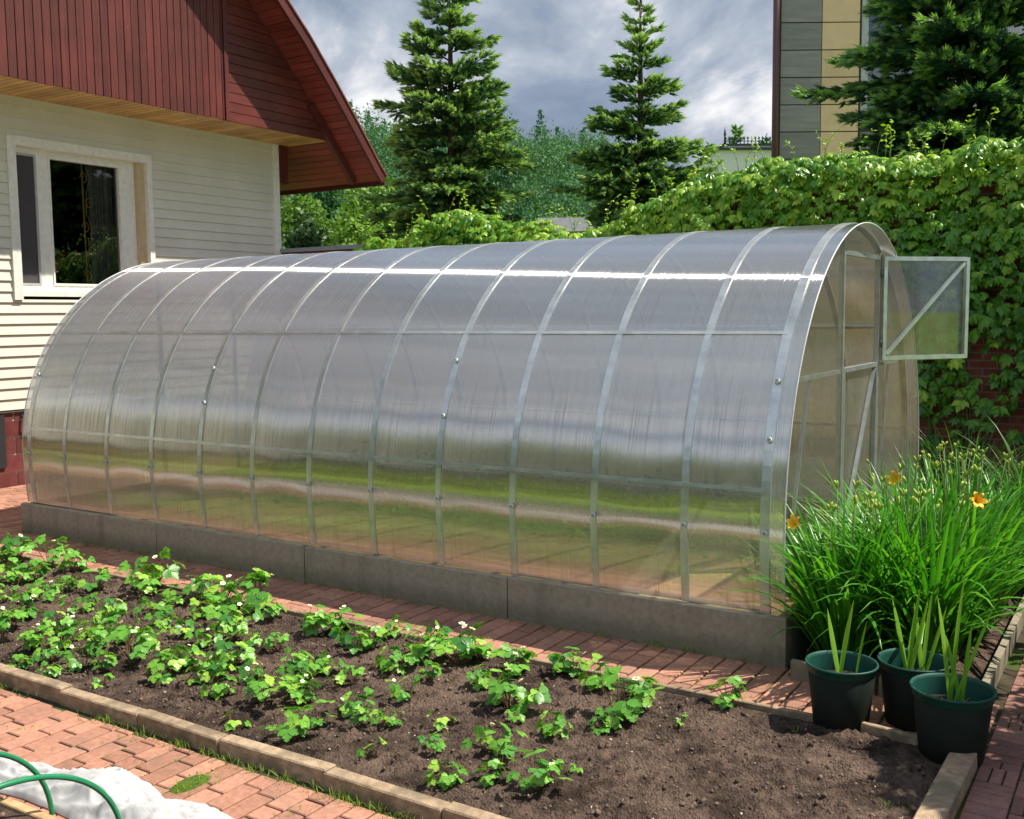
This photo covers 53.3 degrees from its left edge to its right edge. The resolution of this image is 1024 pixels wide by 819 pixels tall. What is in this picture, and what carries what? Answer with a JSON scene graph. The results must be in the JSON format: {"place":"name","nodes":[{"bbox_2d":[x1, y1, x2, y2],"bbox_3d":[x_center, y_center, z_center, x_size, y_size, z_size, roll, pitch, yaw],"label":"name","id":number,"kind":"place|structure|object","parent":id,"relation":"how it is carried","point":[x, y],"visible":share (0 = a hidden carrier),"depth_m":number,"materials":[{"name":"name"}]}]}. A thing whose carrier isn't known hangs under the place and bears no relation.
{"place":"outdoors","nodes":[
{"label":"outdoors","id":0,"kind":"place"},
{"bbox_2d":[0,484,29,530],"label":"brick terrace","id":1,"kind":"structure","parent":0,"point":[12,498],"depth_m":10.13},
{"bbox_2d":[0,805,33,818],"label":"soil","id":2,"kind":"structure","parent":0,"point":[10,814],"depth_m":3.77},
{"bbox_2d":[0,751,54,814],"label":"garden hoop","id":3,"kind":"object","parent":2,"relation":"on","point":[30,768],"visible":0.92,"depth_m":3.72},
{"bbox_2d":[0,774,121,818],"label":"garden hoop","id":4,"kind":"object","parent":2,"relation":"on","point":[91,785],"visible":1,"depth_m":3.37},
{"bbox_2d":[0,689,394,818],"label":"brick path","id":5,"kind":"structure","parent":0,"point":[238,799],"depth_m":4.23,"materials":[{"name":"brick"}]},
{"bbox_2d":[0,757,233,818],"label":"garden fleece","id":6,"kind":"object","parent":5,"relation":"on","point":[131,795],"visible":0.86,"depth_m":3.81,"materials":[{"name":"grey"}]},
{"bbox_2d":[0,559,941,818],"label":"soil","id":7,"kind":"structure","parent":0,"point":[731,799],"depth_m":4.41,"materials":[{"name":"soil"}]},
{"bbox_2d":[0,533,37,559],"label":"strawberry plant","id":8,"kind":"object","parent":7,"relation":"on","point":[8,541],"visible":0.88,"depth_m":7.68,"materials":[{"name":"green plant"}]},
{"bbox_2d":[0,587,44,618],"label":"strawberry plant","id":9,"kind":"object","parent":7,"relation":"on","point":[28,597],"visible":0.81,"depth_m":6.19,"materials":[{"name":"green plant"}]},
{"bbox_2d":[23,534,69,566],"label":"strawberry plant","id":10,"kind":"object","parent":7,"relation":"on","point":[58,551],"visible":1,"depth_m":7.46,"materials":[{"name":"green plant"}]},
{"bbox_2d":[31,636,71,663],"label":"strawberry plant","id":11,"kind":"object","parent":7,"relation":"on","point":[47,653],"visible":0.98,"depth_m":5.41,"materials":[{"name":"green plant"}]},
{"bbox_2d":[34,619,81,649],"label":"strawberry plant","id":12,"kind":"object","parent":7,"relation":"on","point":[67,631],"visible":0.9,"depth_m":5.60,"materials":[{"name":"green plant"}]},
{"bbox_2d":[79,625,115,651],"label":"strawberry plant","id":13,"kind":"object","parent":7,"relation":"on","point":[90,632],"visible":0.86,"depth_m":5.52,"materials":[{"name":"green plant"}]},
{"bbox_2d":[99,625,152,663],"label":"strawberry plant","id":14,"kind":"object","parent":7,"relation":"on","point":[142,647],"visible":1,"depth_m":5.38,"materials":[{"name":"green plant"}]},
{"bbox_2d":[124,569,160,593],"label":"strawberry plant","id":15,"kind":"object","parent":7,"relation":"on","point":[142,585],"visible":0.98,"depth_m":6.63,"materials":[{"name":"green plant"}]},
{"bbox_2d":[116,547,185,585],"bbox_3d":[-2.419,1.075,6.907,0.422,0.277,0.350,0,5,3],"label":"strawberry plant","id":16,"kind":"object","parent":7,"relation":"on","point":[171,571],"visible":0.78,"depth_m":6.84,"materials":[{"name":"green plant"}]},
{"bbox_2d":[146,653,177,684],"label":"strawberry plant","id":17,"kind":"object","parent":7,"relation":"on","point":[155,667],"visible":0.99,"depth_m":5.08,"materials":[{"name":"green plant"}]},
{"bbox_2d":[152,644,204,671],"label":"strawberry plant","id":18,"kind":"object","parent":7,"relation":"on","point":[178,664],"visible":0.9,"depth_m":5.24,"materials":[{"name":"green plant"}]},
{"bbox_2d":[196,652,236,680],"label":"strawberry plant","id":19,"kind":"object","parent":7,"relation":"on","point":[215,659],"visible":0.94,"depth_m":5.10,"materials":[{"name":"green plant"}]},
{"bbox_2d":[197,668,236,699],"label":"strawberry plant","id":20,"kind":"object","parent":7,"relation":"on","point":[219,689],"visible":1,"depth_m":4.86,"materials":[{"name":"green plant"}]},
{"bbox_2d":[191,573,246,609],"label":"strawberry plant","id":21,"kind":"object","parent":7,"relation":"on","point":[215,594],"visible":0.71,"depth_m":6.43,"materials":[{"name":"green plant"}]},
{"bbox_2d":[204,637,255,665],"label":"strawberry plant","id":22,"kind":"object","parent":7,"relation":"on","point":[223,646],"visible":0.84,"depth_m":5.27,"materials":[{"name":"green plant"}]},
{"bbox_2d":[212,615,247,641],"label":"strawberry plant","id":23,"kind":"object","parent":7,"relation":"on","point":[227,628],"visible":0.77,"depth_m":5.72,"materials":[{"name":"green plant"}]},
{"bbox_2d":[203,594,263,625],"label":"strawberry plant","id":24,"kind":"object","parent":7,"relation":"on","point":[225,609],"visible":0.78,"depth_m":5.96,"materials":[{"name":"green plant"}]},
{"bbox_2d":[222,568,273,613],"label":"strawberry plant","id":25,"kind":"object","parent":7,"relation":"on","point":[251,598],"visible":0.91,"depth_m":6.33,"materials":[{"name":"green plant"}]},
{"bbox_2d":[239,659,291,702],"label":"strawberry plant","id":26,"kind":"object","parent":7,"relation":"on","point":[254,687],"visible":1,"depth_m":4.77,"materials":[{"name":"green plant"}]},
{"bbox_2d":[258,705,325,741],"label":"strawberry plant","id":27,"kind":"object","parent":7,"relation":"on","point":[287,731],"visible":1,"depth_m":4.36,"materials":[{"name":"green plant"}]},
{"bbox_2d":[277,674,320,703],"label":"strawberry plant","id":28,"kind":"object","parent":7,"relation":"on","point":[300,696],"visible":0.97,"depth_m":4.80,"materials":[{"name":"green plant"}]},
{"bbox_2d":[300,604,328,635],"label":"strawberry plant","id":29,"kind":"object","parent":7,"relation":"on","point":[311,621],"visible":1,"depth_m":5.81,"materials":[{"name":"green plant"}]},
{"bbox_2d":[329,621,386,653],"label":"strawberry plant","id":30,"kind":"object","parent":7,"relation":"on","point":[343,638],"visible":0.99,"depth_m":5.47,"materials":[{"name":"green plant"}]},
{"bbox_2d":[375,645,409,674],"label":"strawberry plant","id":31,"kind":"object","parent":7,"relation":"on","point":[390,665],"visible":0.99,"depth_m":5.19,"materials":[{"name":"green plant"}]},
{"bbox_2d":[423,757,467,790],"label":"strawberry plant","id":32,"kind":"object","parent":7,"relation":"on","point":[445,781],"visible":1,"depth_m":3.92,"materials":[{"name":"green plant"}]},
{"bbox_2d":[413,621,486,663],"bbox_3d":[-0.312,1.235,5.304,0.415,0.215,0.271,-2,6,-19],"label":"strawberry plant","id":33,"kind":"object","parent":7,"relation":"on","point":[460,643],"visible":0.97,"depth_m":5.29,"materials":[{"name":"green plant"}]},
{"bbox_2d":[461,722,527,756],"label":"strawberry plant","id":34,"kind":"object","parent":7,"relation":"on","point":[509,749],"visible":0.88,"depth_m":4.20,"materials":[{"name":"green plant"}]},
{"bbox_2d":[490,643,537,674],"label":"strawberry plant","id":35,"kind":"object","parent":7,"relation":"on","point":[506,651],"visible":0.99,"depth_m":5.13,"materials":[{"name":"green plant"}]},
{"bbox_2d":[485,668,551,713],"bbox_3d":[0.022,1.306,4.701,0.294,0.199,0.229,-2,5,-13],"label":"strawberry plant","id":36,"kind":"object","parent":7,"relation":"on","point":[524,700],"visible":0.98,"depth_m":4.67,"materials":[{"name":"green plant"}]},
{"bbox_2d":[506,749,572,790],"bbox_3d":[0.113,1.385,3.902,0.252,0.146,0.228,4,6,7],"label":"strawberry plant","id":37,"kind":"object","parent":7,"relation":"on","point":[537,777],"visible":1,"depth_m":3.85,"materials":[{"name":"green plant"}]},
{"bbox_2d":[535,710,572,738],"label":"strawberry plant","id":38,"kind":"object","parent":7,"relation":"on","point":[550,729],"visible":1,"depth_m":4.39,"materials":[{"name":"green plant"}]},
{"bbox_2d":[549,646,602,676],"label":"strawberry plant","id":39,"kind":"object","parent":7,"relation":"on","point":[572,672],"visible":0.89,"depth_m":5.11,"materials":[{"name":"green plant"}]},
{"bbox_2d":[576,660,618,690],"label":"strawberry plant","id":40,"kind":"object","parent":7,"relation":"on","point":[596,683],"visible":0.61,"depth_m":4.94,"materials":[{"name":"green plant"}]},
{"bbox_2d":[582,666,663,721],"bbox_3d":[0.523,1.289,4.617,0.364,0.234,0.348,-5,5,-43],"label":"strawberry plant","id":41,"kind":"object","parent":7,"relation":"on","point":[631,708],"visible":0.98,"depth_m":4.55,"materials":[{"name":"green plant"}]},
{"bbox_2d":[702,675,746,709],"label":"strawberry plant","id":42,"kind":"object","parent":7,"relation":"on","point":[735,681],"visible":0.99,"depth_m":4.68,"materials":[{"name":"green plant"}]},
{"bbox_2d":[0,527,998,734],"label":"brick strip path","id":43,"kind":"structure","parent":0,"point":[374,610],"depth_m":5.89,"materials":[{"name":"brick"}]},
{"bbox_2d":[17,527,771,666],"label":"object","id":44,"kind":"structure","parent":43,"relation":"on","point":[657,644],"depth_m":6.56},
{"bbox_2d":[877,648,950,731],"bbox_3d":[1.792,1.255,4.549,0.314,0.291,0.314,3,6,32],"label":"flower pot","id":45,"kind":"object","parent":43,"relation":"on","point":[898,701],"visible":0.62,"depth_m":4.49,"materials":[{"name":"plastic"}]},
{"bbox_2d":[892,585,946,670],"bbox_3d":[1.802,0.979,4.521,0.083,0.436,0.253,-3,6,-26],"label":"gladiolus","id":46,"kind":"object","parent":45,"relation":"in","point":[917,630],"visible":0.84,"depth_m":4.52,"materials":[{"name":"green plant"}]},
{"bbox_2d":[0,466,1023,818],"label":"ground sand","id":47,"kind":"structure","parent":0,"point":[1010,674],"depth_m":5.07,"materials":[{"name":"sand"}]},
{"bbox_2d":[0,798,59,818],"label":"edging plank","id":48,"kind":"object","parent":47,"relation":"on","point":[20,807],"visible":0.75,"depth_m":3.80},
{"bbox_2d":[0,663,72,703],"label":"kerb board","id":49,"kind":"object","parent":47,"relation":"on","point":[41,686],"visible":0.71,"depth_m":5.04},
{"bbox_2d":[21,502,157,554],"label":"concrete slab","id":50,"kind":"structure","parent":47,"relation":"on","point":[125,533],"depth_m":8.33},
{"bbox_2d":[59,687,146,728],"bbox_3d":[-1.913,1.413,4.772,0.564,0.111,0.068,3,6,32],"label":"kerb board","id":51,"kind":"object","parent":47,"relation":"on","point":[84,701],"visible":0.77,"depth_m":4.75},
{"bbox_2d":[30,456,302,515],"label":"concrete slab","id":52,"kind":"structure","parent":47,"relation":"on","point":[186,488],"depth_m":10.43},
{"bbox_2d":[137,709,227,755],"bbox_3d":[-1.448,1.434,4.479,0.524,0.117,0.068,3,7,33],"label":"kerb board","id":53,"kind":"object","parent":47,"relation":"on","point":[197,736],"visible":0.77,"depth_m":4.45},
{"bbox_2d":[0,680,422,818],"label":"kerb grass","id":54,"kind":"structure","parent":47,"relation":"on","point":[260,769],"depth_m":4.15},
{"bbox_2d":[156,522,307,582],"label":"concrete slab","id":55,"kind":"structure","parent":47,"relation":"on","point":[274,557],"depth_m":7.44,"materials":[{"name":"concrete"}]},
{"bbox_2d":[219,734,335,787],"bbox_3d":[-0.967,1.455,4.183,0.594,0.113,0.068,2,6,32],"label":"kerb board","id":56,"kind":"object","parent":47,"relation":"on","point":[290,763],"visible":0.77,"depth_m":4.15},
{"bbox_2d":[156,583,404,636],"bbox_3d":[-1.545,1.271,6.426,2.186,0.080,0.028,3,6,32],"label":"edging plank","id":57,"kind":"object","parent":47,"relation":"on","point":[288,611],"visible":0.27,"depth_m":6.29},
{"bbox_2d":[302,456,420,489],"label":"concrete slab","id":58,"kind":"structure","parent":47,"relation":"on","point":[319,461],"depth_m":11.10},
{"bbox_2d":[22,222,969,615],"bbox_3d":[-0.347,-0.255,8.234,7.057,2.130,3.399,3,6,32],"label":"greenhouse","id":59,"kind":"object","parent":58,"relation":"on","point":[512,358],"visible":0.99,"depth_m":8.21,"materials":[{"name":"plastic"}]},
{"bbox_2d":[841,362,877,548],"bbox_3d":[2.311,0.304,6.813,0.028,1.202,0.880,3,6,32],"label":"door","id":60,"kind":"structure","parent":59,"relation":"in","point":[872,388],"depth_m":6.95,"materials":[{"name":"metal"}]},
{"bbox_2d":[880,256,969,359],"bbox_3d":[2.923,-0.718,7.223,0.740,0.720,0.028,-2,6,-17],"label":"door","id":61,"kind":"structure","parent":59,"relation":"in","point":[884,353],"depth_m":7.21,"materials":[{"name":"metal"}]},
{"bbox_2d":[323,767,449,818],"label":"kerb board","id":62,"kind":"object","parent":47,"relation":"on","point":[395,798],"visible":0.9,"depth_m":3.83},
{"bbox_2d":[304,546,509,618],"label":"concrete slab","id":63,"kind":"structure","parent":47,"relation":"on","point":[481,593],"depth_m":6.56,"materials":[{"name":"concrete"}]},
{"bbox_2d":[442,801,509,818],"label":"kerb board","id":64,"kind":"object","parent":47,"relation":"on","point":[454,810],"visible":1,"depth_m":3.65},
{"bbox_2d":[117,479,850,615],"bbox_3d":[-0.497,1.060,8.475,6.560,0.001,3.220,3,6,32],"label":"mulch inside","id":65,"kind":"object","parent":47,"relation":"on","point":[649,564],"visible":0.2,"depth_m":8.15,"materials":[{"name":"soil"}]},
{"bbox_2d":[224,441,831,560],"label":"vegetable seedlings","id":66,"kind":"object","parent":65,"relation":"on","point":[389,491],"visible":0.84,"depth_m":8.97,"materials":[{"name":"green plant"}]},
{"bbox_2d":[420,466,548,503],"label":"concrete slab","id":67,"kind":"structure","parent":47,"relation":"on","point":[467,474],"depth_m":10.20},
{"bbox_2d":[403,632,812,721],"bbox_3d":[0.396,1.365,5.197,2.386,0.080,0.031,3,6,32],"label":"edging plank","id":68,"kind":"object","parent":47,"relation":"on","point":[770,709],"visible":0.36,"depth_m":4.87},
{"bbox_2d":[549,478,713,519],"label":"concrete slab","id":69,"kind":"structure","parent":47,"relation":"on","point":[699,495],"depth_m":9.37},
{"bbox_2d":[508,576,788,668],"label":"concrete slab","id":70,"kind":"structure","parent":47,"relation":"on","point":[741,635],"depth_m":5.65,"materials":[{"name":"concrete"}]},
{"bbox_2d":[280,171,1023,501],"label":"garden wall","id":71,"kind":"structure","parent":47,"relation":"on","point":[575,447],"depth_m":10.72,"materials":[{"name":"brick"}]},
{"bbox_2d":[352,189,585,250],"bbox_3d":[-0.421,-1.060,12.856,3.496,3.413,1.250,3,6,32],"label":"creeper vine","id":72,"kind":"object","parent":71,"relation":"attached to","point":[452,227],"visible":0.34,"depth_m":12.45,"materials":[{"name":"green plant"}]},
{"bbox_2d":[583,107,1023,495],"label":"creeper vine","id":73,"kind":"object","parent":71,"relation":"attached to","point":[831,173],"visible":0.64,"depth_m":9.84,"materials":[{"name":"green plant"}]},
{"bbox_2d":[779,604,813,664],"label":"concrete slab","id":74,"kind":"structure","parent":47,"relation":"on","point":[799,642],"depth_m":5.44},
{"bbox_2d":[713,493,909,532],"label":"concrete slab","id":75,"kind":"structure","parent":47,"relation":"on","point":[740,500],"depth_m":8.76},
{"bbox_2d":[790,659,876,695],"bbox_3d":[1.576,1.340,5.013,0.410,0.150,0.035,3,6,34],"label":"edging board","id":76,"kind":"object","parent":47,"relation":"on","point":[798,670],"visible":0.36,"depth_m":5.08,"materials":[{"name":"concrete"}]},
{"bbox_2d":[805,650,878,731],"bbox_3d":[1.461,1.260,4.528,0.314,0.291,0.314,3,6,32],"label":"flower pot","id":77,"kind":"object","parent":47,"relation":"on","point":[842,700],"visible":0.92,"depth_m":4.43,"materials":[{"name":"plastic"}]},
{"bbox_2d":[827,600,866,672],"bbox_3d":[1.466,1.009,4.496,0.190,0.388,0.068,4,7,41],"label":"gladiolus","id":78,"kind":"object","parent":77,"relation":"on","point":[838,668],"visible":0.86,"depth_m":4.50,"materials":[{"name":"green plant"}]},
{"bbox_2d":[860,721,917,744],"bbox_3d":[1.643,1.419,4.343,0.616,0.105,0.028,4,7,41],"label":"edging plank","id":79,"kind":"object","parent":47,"relation":"on","point":[892,734],"visible":0.14,"depth_m":4.35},
{"bbox_2d":[788,591,1023,691],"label":"soil lily bed","id":80,"kind":"object","parent":47,"relation":"on","point":[986,650],"visible":0.03,"depth_m":5.49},
{"bbox_2d":[717,479,989,656],"bbox_3d":[1.720,0.839,5.266,1.397,0.973,1.430,3,6,32],"label":"daylily clump","id":81,"kind":"object","parent":80,"relation":"on","point":[813,610],"visible":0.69,"depth_m":5.17,"materials":[{"name":"green plant"}]},
{"bbox_2d":[751,449,1023,624],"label":"daylily clump","id":82,"kind":"object","parent":80,"relation":"on","point":[907,482],"visible":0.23,"depth_m":5.70,"materials":[{"name":"green plant"}]},
{"bbox_2d":[755,477,1023,657],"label":"daylily clump","id":83,"kind":"object","parent":80,"relation":"on","point":[904,563],"visible":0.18,"depth_m":5.22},
{"bbox_2d":[776,462,1023,672],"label":"daylily clump","id":84,"kind":"object","parent":80,"relation":"on","point":[949,594],"visible":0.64,"depth_m":4.96,"materials":[{"name":"green plant"}]},
{"bbox_2d":[833,441,1023,580],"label":"daylily clump","id":85,"kind":"object","parent":80,"relation":"on","point":[987,488],"visible":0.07,"depth_m":6.30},
{"bbox_2d":[852,417,1012,492],"bbox_3d":[3.773,0.478,9.136,1.609,0.950,1.630,-5,7,-38],"label":"grass clump","id":86,"kind":"object","parent":80,"relation":"on","point":[932,458],"visible":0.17,"depth_m":9.27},
{"bbox_2d":[846,437,1023,640],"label":"daylily clump","id":87,"kind":"object","parent":80,"relation":"on","point":[1013,533],"visible":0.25,"depth_m":5.57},
{"bbox_2d":[861,416,1023,518],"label":"grass clump","id":88,"kind":"object","parent":80,"relation":"on","point":[970,463],"visible":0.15,"depth_m":8.74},
{"bbox_2d":[924,417,1023,505],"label":"grass clump","id":89,"kind":"object","parent":80,"relation":"on","point":[1017,469],"visible":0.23,"depth_m":8.31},
{"bbox_2d":[933,452,1023,591],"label":"daylily clump","id":90,"kind":"object","parent":80,"relation":"on","point":[1020,485],"visible":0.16,"depth_m":6.60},
{"bbox_2d":[913,752,977,818],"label":"kerb board","id":91,"kind":"object","parent":47,"relation":"on","point":[947,790],"visible":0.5,"depth_m":3.80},
{"bbox_2d":[909,673,997,765],"bbox_3d":[1.811,1.285,4.198,0.334,0.296,0.334,3,6,32],"label":"flower pot","id":92,"kind":"object","parent":47,"relation":"on","point":[945,726],"visible":0.91,"depth_m":4.10,"materials":[{"name":"plastic"}]},
{"bbox_2d":[937,577,994,700],"bbox_3d":[1.840,0.943,4.129,0.058,0.570,0.261,-4,6,-29],"label":"gladiolus","id":93,"kind":"object","parent":92,"relation":"on","point":[953,682],"visible":0.92,"depth_m":4.17,"materials":[{"name":"green plant"}]},
{"bbox_2d":[982,600,1023,688],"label":"edging board","id":94,"kind":"object","parent":47,"relation":"on","point":[995,669],"visible":0.55,"depth_m":5.30,"materials":[{"name":"concrete"}]},
{"bbox_2d":[289,0,772,199],"label":"sky","id":95,"kind":"structure","parent":0,"point":[554,51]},
{"bbox_2d":[959,659,1023,818],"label":"brick path","id":96,"kind":"structure","parent":0,"point":[992,798],"depth_m":4.08,"materials":[{"name":"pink brick"}]},
{"label":"ground","id":97,"kind":"structure","parent":0,"visible":0},
{"bbox_2d":[0,0,387,487],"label":"wooden house","id":98,"kind":"structure","parent":97,"relation":"on","point":[211,129],"depth_m":12.34,"materials":[{"name":"wood"}]},
{"bbox_2d":[4,134,155,299],"bbox_3d":[-5.033,-2.174,11.941,0.190,1.784,1.879,3,6,32],"label":"window","id":99,"kind":"structure","parent":98,"relation":"in","point":[28,159],"depth_m":11.61,"materials":[{"name":"white glass"}]},
{"bbox_2d":[79,164,118,283],"bbox_3d":[-4.960,-2.175,12.482,0.093,1.884,0.771,2,6,29],"label":"curtain","id":100,"kind":"object","parent":98,"relation":"hanging from","point":[102,219],"visible":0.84,"depth_m":12.40,"materials":[{"name":"fabric"}]},
{"bbox_2d":[281,209,330,248],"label":"bush","id":101,"kind":"object","parent":97,"relation":"on","point":[311,235],"visible":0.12,"depth_m":17.76,"materials":[{"name":"green plant"}]},
{"bbox_2d":[282,188,364,239],"bbox_3d":[-7.730,-5.946,38.503,4.614,8.544,5.259,0,5,5],"label":"broadleaf tree","id":102,"kind":"object","parent":97,"relation":"on","point":[331,202],"visible":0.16,"depth_m":37.15,"materials":[{"name":"green plant"}]},
{"bbox_2d":[280,193,385,245],"bbox_3d":[-3.953,-2.586,22.768,3.117,4.689,2.650,3,6,32],"label":"broadleaf tree","id":103,"kind":"object","parent":97,"relation":"on","point":[326,222],"visible":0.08,"depth_m":22.07,"materials":[{"name":"green plant"}]},
{"bbox_2d":[331,176,406,245],"bbox_3d":[-3.714,-3.534,26.976,2.636,5.793,3.503,0,5,6],"label":"broadleaf tree","id":104,"kind":"object","parent":97,"relation":"on","point":[367,208],"visible":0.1,"depth_m":26.27,"materials":[{"name":"green plant"}]},
{"bbox_2d":[360,0,558,241],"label":"spruce tree","id":105,"kind":"object","parent":97,"relation":"on","point":[455,114],"visible":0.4,"depth_m":16.54,"materials":[{"name":"green plant"}]},
{"bbox_2d":[549,0,718,228],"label":"spruce tree","id":106,"kind":"object","parent":97,"relation":"on","point":[606,187],"visible":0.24,"depth_m":16.96,"materials":[{"name":"green plant"}]},
{"bbox_2d":[771,0,1023,188],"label":"panelled building","id":107,"kind":"structure","parent":97,"relation":"on","point":[809,36],"depth_m":21.80,"materials":[{"name":"beige"}]},
{"bbox_2d":[787,0,1023,181],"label":"spruce tree","id":108,"kind":"object","parent":97,"relation":"on","point":[934,47],"visible":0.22,"depth_m":11.79,"materials":[{"name":"green plant"}]},
{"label":"hill","id":109,"kind":"structure","parent":0,"visible":0},
{"bbox_2d":[348,100,686,222],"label":"forest","id":110,"kind":"object","parent":109,"relation":"on","point":[555,169],"visible":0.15,"depth_m":108.71,"materials":[{"name":"green plant"}]},
{"bbox_2d":[692,129,771,188],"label":"crested house","id":111,"kind":"structure","parent":109,"relation":"on","point":[741,153],"depth_m":60.03,"materials":[{"name":"beige metal"}]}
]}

